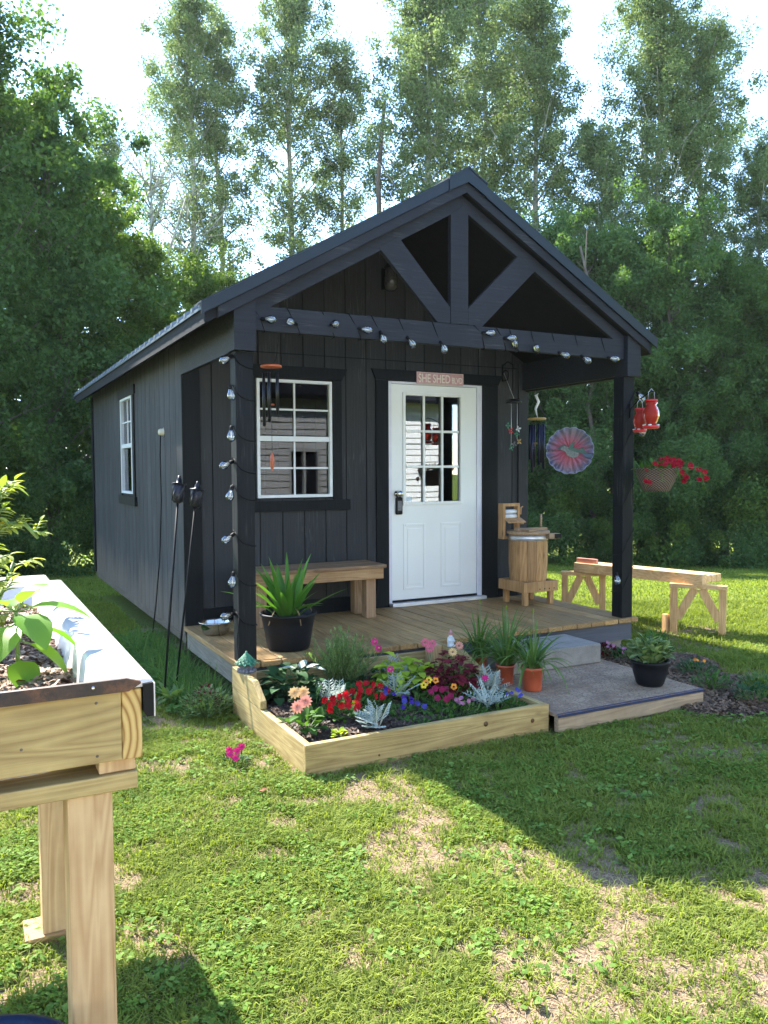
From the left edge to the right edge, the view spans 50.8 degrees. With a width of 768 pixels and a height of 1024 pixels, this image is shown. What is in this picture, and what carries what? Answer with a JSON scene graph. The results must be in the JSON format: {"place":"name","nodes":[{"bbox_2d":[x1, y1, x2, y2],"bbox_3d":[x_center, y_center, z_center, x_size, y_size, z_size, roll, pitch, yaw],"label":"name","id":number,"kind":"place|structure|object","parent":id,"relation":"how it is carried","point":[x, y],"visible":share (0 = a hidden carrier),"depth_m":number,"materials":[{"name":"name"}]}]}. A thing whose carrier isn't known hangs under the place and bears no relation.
{"place":"outdoors","nodes":[
{"label":"outdoors","id":0,"kind":"place"},
{"bbox_2d":[0,488,767,1023],"bbox_3d":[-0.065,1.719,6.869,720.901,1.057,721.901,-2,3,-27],"label":"ground","id":1,"kind":"structure","parent":0,"point":[132,610],"depth_m":2.94,"materials":[{"name":"green plant"}]},
{"bbox_2d":[0,222,33,534],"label":"hardwood tree","id":2,"kind":"object","parent":1,"relation":"on","point":[9,276],"visible":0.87,"depth_m":13.39,"materials":[{"name":"green plant"}]},
{"bbox_2d":[0,1013,65,1023],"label":"blue tub","id":3,"kind":"object","parent":1,"relation":"on","point":[18,1018],"visible":1,"depth_m":1.56,"materials":[{"name":"plastic"}]},
{"bbox_2d":[0,57,79,358],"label":"hardwood tree","id":4,"kind":"object","parent":1,"relation":"on","point":[63,247],"visible":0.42,"depth_m":14.75,"materials":[{"name":"green plant"}]},
{"bbox_2d":[0,442,95,577],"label":"undergrowth","id":5,"kind":"object","parent":1,"relation":"on","point":[54,555],"visible":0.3,"depth_m":15.11,"materials":[{"name":"green plant"}]},
{"bbox_2d":[0,0,102,538],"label":"hardwood tree","id":6,"kind":"object","parent":1,"relation":"on","point":[32,428],"visible":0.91,"depth_m":14.56,"materials":[{"name":"green plant"}]},
{"bbox_2d":[0,308,124,568],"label":"undergrowth","id":7,"kind":"object","parent":1,"relation":"on","point":[71,428],"visible":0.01,"depth_m":17.53,"materials":[{"name":"green plant"}]},
{"bbox_2d":[0,78,146,533],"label":"hardwood tree","id":8,"kind":"object","parent":1,"relation":"on","point":[134,210],"visible":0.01,"depth_m":19.41,"materials":[{"name":"green plant"}]},
{"bbox_2d":[0,575,155,1023],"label":"planter box","id":9,"kind":"object","parent":1,"relation":"on","point":[71,750],"visible":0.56,"depth_m":1.61,"materials":[{"name":"brown wood"}]},
{"bbox_2d":[0,473,52,626],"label":"tomato plant","id":10,"kind":"object","parent":9,"relation":"on","point":[5,523],"visible":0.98,"depth_m":2.41,"materials":[{"name":"green plant"}]},
{"bbox_2d":[0,583,91,688],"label":"sunflower seedling","id":11,"kind":"object","parent":9,"relation":"in","point":[38,629],"visible":0.99,"depth_m":1.85,"materials":[{"name":"green plant"}]},
{"bbox_2d":[0,0,182,568],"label":"hardwood tree","id":12,"kind":"object","parent":1,"relation":"on","point":[89,178],"visible":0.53,"depth_m":16.72,"materials":[{"name":"green plant"}]},
{"bbox_2d":[14,172,196,562],"bbox_3d":[-6.729,-3.549,19.914,4.729,10.066,4.897,1,3,17],"label":"hardwood tree","id":13,"kind":"object","parent":1,"relation":"on","point":[138,248],"visible":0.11,"depth_m":19.25,"materials":[{"name":"green plant"}]},
{"bbox_2d":[81,122,162,330],"bbox_3d":[-8.871,-5.627,25.742,3.188,14.037,3.236,-3,4,-39],"label":"poplar tree","id":14,"kind":"object","parent":1,"relation":"on","point":[112,152],"visible":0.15,"depth_m":25.36,"materials":[{"name":"green plant"}]},
{"bbox_2d":[81,228,202,411],"bbox_3d":[-6.070,-2.954,20.794,3.876,8.645,3.878,0,3,9],"label":"hardwood tree","id":15,"kind":"object","parent":1,"relation":"on","point":[149,269],"visible":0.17,"depth_m":20.41,"materials":[{"name":"green plant"}]},
{"bbox_2d":[107,130,192,314],"bbox_3d":[-6.790,-4.753,23.756,3.150,12.244,2.568,-1,3,-19],"label":"bare tree","id":16,"kind":"object","parent":1,"relation":"on","point":[152,225],"visible":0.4,"depth_m":23.61,"materials":[{"name":"grey plant"}]},
{"bbox_2d":[112,630,228,715],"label":"leafy weeds","id":17,"kind":"object","parent":1,"relation":"on","point":[176,707],"visible":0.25,"depth_m":6.08,"materials":[{"name":"green plant"}]},
{"bbox_2d":[155,681,188,703],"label":"broad weed","id":18,"kind":"object","parent":1,"relation":"on","point":[175,692],"visible":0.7,"depth_m":5.32,"materials":[{"name":"green plant"}]},
{"bbox_2d":[117,619,232,723],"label":"tall grass","id":19,"kind":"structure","parent":1,"relation":"on","point":[160,645],"depth_m":6.06,"materials":[{"name":"green plant"}]},
{"bbox_2d":[163,476,186,703],"bbox_3d":[-1.418,0.529,5.488,0.102,1.548,0.311,0,3,6],"label":"tiki torch","id":20,"kind":"object","parent":1,"relation":"on","point":[178,490],"visible":0.95,"depth_m":5.51,"materials":[{"name":"black metal"}]},
{"bbox_2d":[135,151,230,311],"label":"bare tree","id":21,"kind":"object","parent":1,"relation":"on","point":[185,221],"visible":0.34,"depth_m":24.65,"materials":[{"name":"grey plant"}]},
{"bbox_2d":[175,481,204,682],"bbox_3d":[-1.364,0.539,5.665,0.232,1.508,0.102,-1,3,-16],"label":"tiki torch","id":22,"kind":"object","parent":1,"relation":"on","point":[196,494],"visible":0.98,"depth_m":5.66,"materials":[{"name":"black metal"}]},
{"bbox_2d":[126,0,262,315],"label":"poplar tree","id":23,"kind":"object","parent":1,"relation":"on","point":[185,16],"visible":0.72,"depth_m":26.91,"materials":[{"name":"green plant"}]},
{"bbox_2d":[160,240,240,315],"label":"hardwood tree","id":24,"kind":"object","parent":1,"relation":"on","point":[208,282],"visible":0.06,"depth_m":22.20,"materials":[{"name":"green plant"}]},
{"bbox_2d":[177,683,234,717],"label":"weedy shrub","id":25,"kind":"object","parent":1,"relation":"on","point":[204,709],"visible":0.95,"depth_m":5.14,"materials":[{"name":"green plant"}]},
{"bbox_2d":[158,0,273,289],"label":"poplar tree","id":26,"kind":"object","parent":1,"relation":"on","point":[214,37],"visible":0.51,"depth_m":28.35,"materials":[{"name":"green plant"}]},
{"bbox_2d":[215,742,251,768],"bbox_3d":[-0.788,1.285,4.245,0.208,0.137,0.207,-2,3,-27],"label":"lawn dianthus","id":27,"kind":"object","parent":1,"relation":"on","point":[237,751],"visible":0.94,"depth_m":4.22,"materials":[{"name":"pink plant"}]},
{"bbox_2d":[233,0,355,275],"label":"poplar tree","id":28,"kind":"object","parent":1,"relation":"on","point":[294,17],"visible":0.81,"depth_m":27.69,"materials":[{"name":"green plant"}]},
{"bbox_2d":[281,31,402,245],"bbox_3d":[-1.337,-7.850,28.820,4.170,18.092,4.110,0,3,8],"label":"poplar tree","id":29,"kind":"object","parent":1,"relation":"on","point":[342,78],"visible":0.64,"depth_m":28.00,"materials":[{"name":"green plant"}]},
{"bbox_2d":[72,166,657,682],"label":"shed","id":30,"kind":"structure","parent":1,"relation":"on","point":[374,448],"depth_m":6.91,"materials":[{"name":"grey wood"}]},
{"bbox_2d":[117,384,136,505],"bbox_3d":[-2.711,-0.692,8.570,0.068,1.230,0.940,-2,3,-27],"label":"window","id":31,"kind":"structure","parent":30,"relation":"in","point":[125,397],"depth_m":8.58,"materials":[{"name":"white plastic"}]},
{"bbox_2d":[152,428,163,631],"bbox_3d":[-2.003,0.206,7.167,0.050,1.891,0.332,-2,3,-35],"label":"cable inlet","id":32,"kind":"object","parent":30,"relation":"attached to","point":[160,432],"visible":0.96,"depth_m":7.12,"materials":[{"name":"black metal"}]},
{"bbox_2d":[198,618,232,635],"bbox_3d":[-1.294,0.886,6.212,0.266,0.097,0.266,-2,3,-27],"label":"steel bowl","id":33,"kind":"object","parent":30,"relation":"on","point":[214,626],"visible":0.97,"depth_m":6.13,"materials":[{"name":"silver metal"}]},
{"bbox_2d":[260,333,281,470],"bbox_3d":[-0.731,-0.730,5.461,0.145,0.906,0.228,-4,5,-52],"label":"wind chime","id":34,"kind":"object","parent":30,"relation":"hanging from","point":[269,384],"visible":1,"depth_m":5.46,"materials":[{"name":"black metal"}]},
{"bbox_2d":[221,553,344,651],"bbox_3d":[-0.746,0.629,5.672,0.738,0.660,0.840,-2,3,-27],"label":"potted plant","id":35,"kind":"object","parent":30,"relation":"on","point":[287,619],"visible":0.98,"depth_m":5.56,"materials":[{"name":"green plant"}]},
{"bbox_2d":[253,364,349,511],"bbox_3d":[-0.763,-0.624,6.910,1.010,1.230,0.070,-2,3,-27],"label":"window","id":36,"kind":"structure","parent":30,"relation":"in","point":[300,439],"depth_m":6.93,"materials":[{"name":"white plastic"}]},
{"bbox_2d":[256,560,386,628],"bbox_3d":[-0.601,0.676,6.754,1.200,0.454,0.408,-2,3,-27],"label":"porch bench","id":37,"kind":"object","parent":30,"relation":"on","point":[361,576],"visible":0.56,"depth_m":6.75,"materials":[{"name":"brown wood"}]},
{"bbox_2d":[219,307,645,666],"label":"string lights","id":38,"kind":"object","parent":30,"relation":"attached to","point":[231,461],"visible":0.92,"depth_m":5.42,"materials":[{"name":"black glass"}]},
{"bbox_2d":[388,381,486,607],"bbox_3d":[0.501,-0.172,7.577,1.038,2.054,0.131,-2,3,-27],"label":"door","id":39,"kind":"structure","parent":30,"relation":"in","point":[435,547],"depth_m":7.60,"materials":[{"name":"white paint"}]},
{"bbox_2d":[416,371,462,385],"bbox_3d":[0.524,-1.238,7.511,0.510,0.110,0.011,-2,3,-27],"label":"sign","id":40,"kind":"object","parent":30,"relation":"attached to","point":[438,378],"visible":1,"depth_m":7.50,"materials":[{"name":"pink wood"}]},
{"bbox_2d":[502,361,513,381],"bbox_3d":[1.193,-1.358,7.778,0.011,0.189,0.190,-2,3,-27],"label":"scroll hook","id":41,"kind":"object","parent":30,"relation":"attached to","point":[505,370],"visible":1,"depth_m":7.81,"materials":[{"name":"black metal"}]},
{"bbox_2d":[504,374,521,450],"bbox_3d":[1.241,-0.966,7.760,0.165,0.764,0.217,0,3,4],"label":"hanging mobile","id":42,"kind":"object","parent":41,"relation":"hanging from","point":[511,401],"visible":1,"depth_m":7.72,"materials":[{"name":"metal"}]},
{"bbox_2d":[498,503,560,605],"bbox_3d":[1.353,0.385,7.581,0.445,0.934,0.418,-2,3,-27],"label":"wringer washer","id":43,"kind":"object","parent":30,"relation":"on","point":[527,578],"visible":1,"depth_m":7.46,"materials":[{"name":"brown wood"}]},
{"bbox_2d":[527,393,545,471],"bbox_3d":[1.446,-0.780,7.652,0.176,0.805,0.176,-2,3,-27],"label":"wind chime","id":44,"kind":"object","parent":30,"relation":"hanging from","point":[533,441],"visible":1,"depth_m":7.63,"materials":[{"name":"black metal"}]},
{"bbox_2d":[546,401,593,473],"bbox_3d":[1.696,-0.753,7.363,0.427,0.813,0.025,0,3,10],"label":"wind spinner","id":45,"kind":"object","parent":30,"relation":"attached to","point":[570,450],"visible":1,"depth_m":7.37,"materials":[{"name":"multicoloured metal"}]},
{"bbox_2d":[629,391,653,417],"bbox_3d":[2.096,-0.874,6.578,0.019,0.205,0.311,-1,3,-20],"label":"plant bracket","id":46,"kind":"object","parent":30,"relation":"attached to","point":[630,407],"visible":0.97,"depth_m":6.70,"materials":[{"name":"black metal"}]},
{"bbox_2d":[632,399,646,432],"bbox_3d":[2.089,-0.786,6.599,0.112,0.273,0.112,-2,3,-27],"label":"hummingbird feeder","id":47,"kind":"object","parent":46,"relation":"hanging from","point":[638,421],"visible":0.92,"depth_m":6.57,"materials":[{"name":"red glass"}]},
{"bbox_2d":[642,388,659,428],"bbox_3d":[2.134,-0.826,6.451,0.133,0.323,0.133,-2,3,-27],"label":"hummingbird feeder","id":48,"kind":"object","parent":46,"relation":"hanging from","point":[651,414],"visible":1,"depth_m":6.41,"materials":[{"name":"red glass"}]},
{"bbox_2d":[632,430,709,492],"bbox_3d":[2.280,-0.408,6.507,0.601,0.544,0.383,-1,3,-12],"label":"hanging basket","id":49,"kind":"object","parent":46,"relation":"hanging from","point":[660,475],"visible":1,"depth_m":6.41,"materials":[{"name":"wicker"}]},
{"bbox_2d":[0,649,767,1023],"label":"clover","id":50,"kind":"object","parent":1,"relation":"on","point":[306,857],"visible":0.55,"depth_m":3.28,"materials":[{"name":"green plant"}]},
{"bbox_2d":[0,644,767,1023],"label":"broad weeds","id":51,"kind":"object","parent":1,"relation":"on","point":[344,890],"visible":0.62,"depth_m":2.96,"materials":[{"name":"green plant"}]},
{"bbox_2d":[0,666,767,1023],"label":"dry straw","id":52,"kind":"object","parent":1,"relation":"on","point":[582,962],"visible":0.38,"depth_m":2.88,"materials":[{"name":"beige plant"}]},
{"bbox_2d":[375,102,404,213],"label":"bare tree","id":53,"kind":"object","parent":1,"relation":"on","point":[378,187],"visible":0.11,"depth_m":25.44,"materials":[{"name":"grey plant"}]},
{"bbox_2d":[232,641,548,776],"bbox_3d":[0.000,1.154,4.992,1.550,0.332,1.265,-2,3,-27],"label":"raised flower bed","id":54,"kind":"object","parent":1,"relation":"on","point":[320,752],"visible":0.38,"depth_m":4.55,"materials":[{"name":"brown wood"}]},
{"bbox_2d":[234,651,258,673],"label":"fairy house","id":55,"kind":"structure","parent":54,"relation":"on","point":[246,662],"depth_m":5.00,"materials":[{"name":"teal ceramic"}]},
{"bbox_2d":[258,660,328,704],"bbox_3d":[-0.585,1.071,5.075,0.548,0.248,0.482,-2,3,-27],"label":"broad leaf plant","id":56,"kind":"object","parent":54,"relation":"on","point":[275,673],"visible":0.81,"depth_m":5.07,"materials":[{"name":"green plant"}]},
{"bbox_2d":[275,686,327,734],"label":"peach flower","id":57,"kind":"object","parent":54,"relation":"on","point":[302,709],"visible":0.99,"depth_m":4.44,"materials":[{"name":"green plant"}]},
{"bbox_2d":[318,678,350,702],"bbox_3d":[-0.305,1.091,4.882,0.173,0.163,0.210,-2,3,-27],"label":"dusty miller","id":58,"kind":"object","parent":54,"relation":"on","point":[335,691],"visible":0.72,"depth_m":4.90,"materials":[{"name":"silver plant"}]},
{"bbox_2d":[322,690,362,722],"bbox_3d":[-0.234,1.130,4.661,0.262,0.169,0.254,-2,3,-27],"label":"red petunia","id":59,"kind":"object","parent":54,"relation":"on","point":[341,705],"visible":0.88,"depth_m":4.64,"materials":[{"name":"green plant"}]},
{"bbox_2d":[302,623,393,685],"bbox_3d":[-0.232,0.954,5.323,0.626,0.433,0.472,0,3,4],"label":"feathery bush","id":60,"kind":"object","parent":54,"relation":"on","point":[342,664],"visible":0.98,"depth_m":5.27,"materials":[{"name":"green plant"}]},
{"bbox_2d":[349,680,394,707],"bbox_3d":[-0.089,1.112,4.896,0.255,0.180,0.294,-2,3,-27],"label":"red petunia","id":61,"kind":"object","parent":54,"relation":"on","point":[360,689],"visible":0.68,"depth_m":4.88,"materials":[{"name":"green plant"}]},
{"bbox_2d":[353,699,391,728],"bbox_3d":[-0.062,1.108,4.440,0.210,0.171,0.322,-1,3,-5],"label":"dusty miller","id":62,"kind":"object","parent":54,"relation":"on","point":[377,715],"visible":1,"depth_m":4.44,"materials":[{"name":"silver plant"}]},
{"bbox_2d":[378,671,420,698],"bbox_3d":[0.097,1.081,4.986,0.234,0.168,0.197,2,4,37],"label":"dusty miller","id":63,"kind":"object","parent":54,"relation":"on","point":[403,688],"visible":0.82,"depth_m":5.00,"materials":[{"name":"silver plant"}]},
{"bbox_2d":[289,666,519,724],"bbox_3d":[0.067,1.112,5.075,1.362,0.161,1.293,-2,3,-27],"label":"filler plant","id":64,"kind":"object","parent":54,"relation":"on","point":[450,714],"visible":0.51,"depth_m":4.88,"materials":[{"name":"green plant"}]},
{"bbox_2d":[382,686,426,718],"bbox_3d":[0.108,1.121,4.698,0.259,0.180,0.308,-2,3,-27],"label":"violet pansy","id":65,"kind":"object","parent":54,"relation":"on","point":[404,701],"visible":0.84,"depth_m":4.71,"materials":[{"name":"purple plant"}]},
{"bbox_2d":[370,651,445,696],"bbox_3d":[0.132,1.052,5.249,0.492,0.263,0.566,-2,3,-27],"label":"lime vine","id":66,"kind":"object","parent":54,"relation":"on","point":[412,666],"visible":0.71,"depth_m":5.21,"materials":[{"name":"green plant"}]},
{"bbox_2d":[418,638,462,676],"bbox_3d":[0.363,1.007,5.431,0.318,0.331,0.325,1,3,18],"label":"pink gerbera","id":67,"kind":"object","parent":54,"relation":"on","point":[433,643],"visible":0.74,"depth_m":5.40,"materials":[{"name":"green plant"}]},
{"bbox_2d":[419,676,463,712],"bbox_3d":[0.334,1.101,4.806,0.256,0.207,0.264,-3,4,-42],"label":"maroon pansy","id":68,"kind":"object","parent":54,"relation":"on","point":[442,689],"visible":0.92,"depth_m":4.81,"materials":[{"name":"purple plant"}]},
{"bbox_2d":[419,650,485,703],"bbox_3d":[0.422,1.039,5.126,0.436,0.310,0.424,-2,3,-27],"label":"burgundy coleus","id":69,"kind":"object","parent":54,"relation":"on","point":[450,677],"visible":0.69,"depth_m":5.05,"materials":[{"name":"purple plant"}]},
{"bbox_2d":[463,677,511,706],"bbox_3d":[0.610,1.080,4.865,0.264,0.177,0.314,2,4,36],"label":"dusty miller","id":70,"kind":"object","parent":54,"relation":"on","point":[482,697],"visible":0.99,"depth_m":4.85,"materials":[{"name":"silver plant"}]},
{"bbox_2d":[475,663,511,692],"bbox_3d":[0.657,1.064,5.106,0.189,0.183,0.323,2,4,43],"label":"dusty miller","id":71,"kind":"object","parent":54,"relation":"on","point":[492,679],"visible":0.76,"depth_m":5.13,"materials":[{"name":"silver plant"}]},
{"bbox_2d":[340,0,511,218],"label":"poplar tree","id":72,"kind":"object","parent":1,"relation":"on","point":[422,48],"visible":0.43,"depth_m":24.59,"materials":[{"name":"green plant"}]},
{"bbox_2d":[416,0,541,213],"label":"poplar tree","id":73,"kind":"object","parent":1,"relation":"on","point":[463,71],"visible":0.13,"depth_m":27.81,"materials":[{"name":"green plant"}]},
{"bbox_2d":[437,0,626,424],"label":"poplar tree","id":74,"kind":"object","parent":1,"relation":"on","point":[529,20],"visible":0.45,"depth_m":24.75,"materials":[{"name":"green plant"}]},
{"bbox_2d":[528,200,560,501],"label":"hardwood tree","id":75,"kind":"object","parent":1,"relation":"on","point":[545,216],"depth_m":22.88,"materials":[{"name":"green plant"}]},
{"bbox_2d":[518,197,648,560],"bbox_3d":[4.468,-3.361,20.210,4.509,9.598,4.669,-2,3,-27],"label":"hardwood tree","id":76,"kind":"object","parent":1,"relation":"on","point":[562,240],"visible":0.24,"depth_m":19.54,"materials":[{"name":"green plant"}]},
{"bbox_2d":[576,230,598,550],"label":"bare tree","id":77,"kind":"object","parent":1,"relation":"on","point":[590,421],"visible":0.32,"depth_m":19.28,"materials":[{"name":"brown plant"}]},
{"bbox_2d":[486,659,704,732],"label":"wooden platform","id":78,"kind":"structure","parent":1,"relation":"on","point":[601,691],"depth_m":5.18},
{"bbox_2d":[436,599,520,672],"bbox_3d":[0.702,0.883,5.677,0.618,0.541,0.635,-2,3,-27],"label":"potted daylily","id":79,"kind":"object","parent":78,"relation":"on","point":[478,645],"visible":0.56,"depth_m":5.63,"materials":[{"name":"green plant"}]},
{"bbox_2d":[451,605,557,691],"bbox_3d":[0.825,0.900,5.421,0.741,0.550,0.660,0,3,11],"label":"potted daylily","id":80,"kind":"object","parent":78,"relation":"on","point":[506,667],"visible":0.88,"depth_m":5.41,"materials":[{"name":"green plant"}]},
{"bbox_2d":[481,609,574,693],"bbox_3d":[0.951,0.897,5.260,0.660,0.530,0.668,-2,3,-27],"label":"potted daylily","id":81,"kind":"object","parent":78,"relation":"on","point":[530,682],"visible":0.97,"depth_m":5.23,"materials":[{"name":"green plant"}]},
{"bbox_2d":[484,634,600,674],"bbox_3d":[1.159,1.052,6.014,0.820,0.142,0.410,-2,3,-27],"label":"concrete step","id":82,"kind":"object","parent":78,"relation":"on","point":[580,651],"visible":0.5,"depth_m":5.94,"materials":[{"name":"grey concrete"}]},
{"bbox_2d":[625,628,675,687],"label":"potted plant","id":83,"kind":"object","parent":78,"relation":"on","point":[650,661],"visible":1,"depth_m":5.31,"materials":[{"name":"green plant"}]},
{"bbox_2d":[546,122,649,418],"bbox_3d":[6.316,-5.013,23.849,2.988,12.715,2.857,1,3,19],"label":"poplar tree","id":84,"kind":"object","parent":1,"relation":"on","point":[603,145],"visible":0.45,"depth_m":23.24,"materials":[{"name":"green plant"}]},
{"bbox_2d":[531,195,717,551],"bbox_3d":[5.772,-3.335,20.268,4.688,9.433,5.339,1,3,16],"label":"hardwood tree","id":85,"kind":"object","parent":1,"relation":"on","point":[637,305],"visible":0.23,"depth_m":19.19,"materials":[{"name":"green plant"}]},
{"bbox_2d":[561,558,727,636],"bbox_3d":[2.605,0.831,8.143,0.451,0.655,1.772,-3,4,-42],"label":"sawhorse table","id":86,"kind":"object","parent":1,"relation":"on","point":[588,568],"visible":0.8,"depth_m":7.74,"materials":[{"name":"beige wood"}]},
{"bbox_2d":[528,329,767,569],"bbox_3d":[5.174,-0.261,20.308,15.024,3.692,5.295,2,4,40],"label":"undergrowth","id":87,"kind":"object","parent":1,"relation":"on","point":[570,532],"visible":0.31,"depth_m":17.74,"materials":[{"name":"green plant"}]},
{"bbox_2d":[574,171,767,561],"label":"hardwood tree","id":88,"kind":"object","parent":1,"relation":"on","point":[685,231],"visible":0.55,"depth_m":18.55,"materials":[{"name":"green plant"}]},
{"bbox_2d":[575,0,767,532],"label":"poplar tree","id":89,"kind":"object","parent":1,"relation":"on","point":[661,52],"visible":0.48,"depth_m":24.25,"materials":[{"name":"green plant"}]},
{"bbox_2d":[601,649,767,720],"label":"garden debris","id":90,"kind":"object","parent":1,"relation":"on","point":[718,703],"visible":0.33,"depth_m":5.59,"materials":[{"name":"brown soil"}]},
{"bbox_2d":[673,657,719,674],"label":"border plant","id":91,"kind":"object","parent":90,"relation":"on","point":[690,664],"visible":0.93,"depth_m":6.06,"materials":[{"name":"green plant"}]},
{"bbox_2d":[690,669,734,691],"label":"border plant","id":92,"kind":"object","parent":90,"relation":"on","point":[714,676],"visible":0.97,"depth_m":5.65,"materials":[{"name":"green plant"}]},
{"bbox_2d":[731,681,767,701],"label":"border plant","id":93,"kind":"object","parent":90,"relation":"on","point":[748,689],"visible":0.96,"depth_m":5.33,"materials":[{"name":"green plant"}]},
{"bbox_2d":[735,670,767,687],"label":"border plant","id":94,"kind":"object","parent":90,"relation":"on","point":[757,675],"visible":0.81,"depth_m":5.67,"materials":[{"name":"green plant"}]},
{"bbox_2d":[634,243,767,558],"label":"hardwood tree","id":95,"kind":"object","parent":1,"relation":"on","point":[738,281],"visible":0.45,"depth_m":18.61,"materials":[{"name":"green plant"}]},
{"bbox_2d":[635,4,767,523],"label":"poplar tree","id":96,"kind":"object","parent":1,"relation":"on","point":[713,42],"visible":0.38,"depth_m":24.75,"materials":[{"name":"green plant"}]},
{"bbox_2d":[701,129,767,519],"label":"poplar tree","id":97,"kind":"object","parent":1,"relation":"on","point":[752,190],"visible":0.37,"depth_m":22.41,"materials":[{"name":"green plant"}]},
{"bbox_2d":[704,266,767,538],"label":"hardwood tree","id":98,"kind":"object","parent":1,"relation":"on","point":[766,282],"visible":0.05,"depth_m":19.19,"materials":[{"name":"green plant"}]},
{"bbox_2d":[1,0,767,439],"label":"sky","id":99,"kind":"structure","parent":0,"point":[104,41],"materials":[{"name":"white"}]},
{"bbox_2d":[5,562,767,609],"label":"lawn grass","id":100,"kind":"structure","parent":0,"point":[749,591],"depth_m":12.38,"materials":[{"name":"green plant"}]},
{"bbox_2d":[83,596,767,703],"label":"lawn grass","id":101,"kind":"structure","parent":0,"point":[750,612],"depth_m":7.96,"materials":[{"name":"green plant"}]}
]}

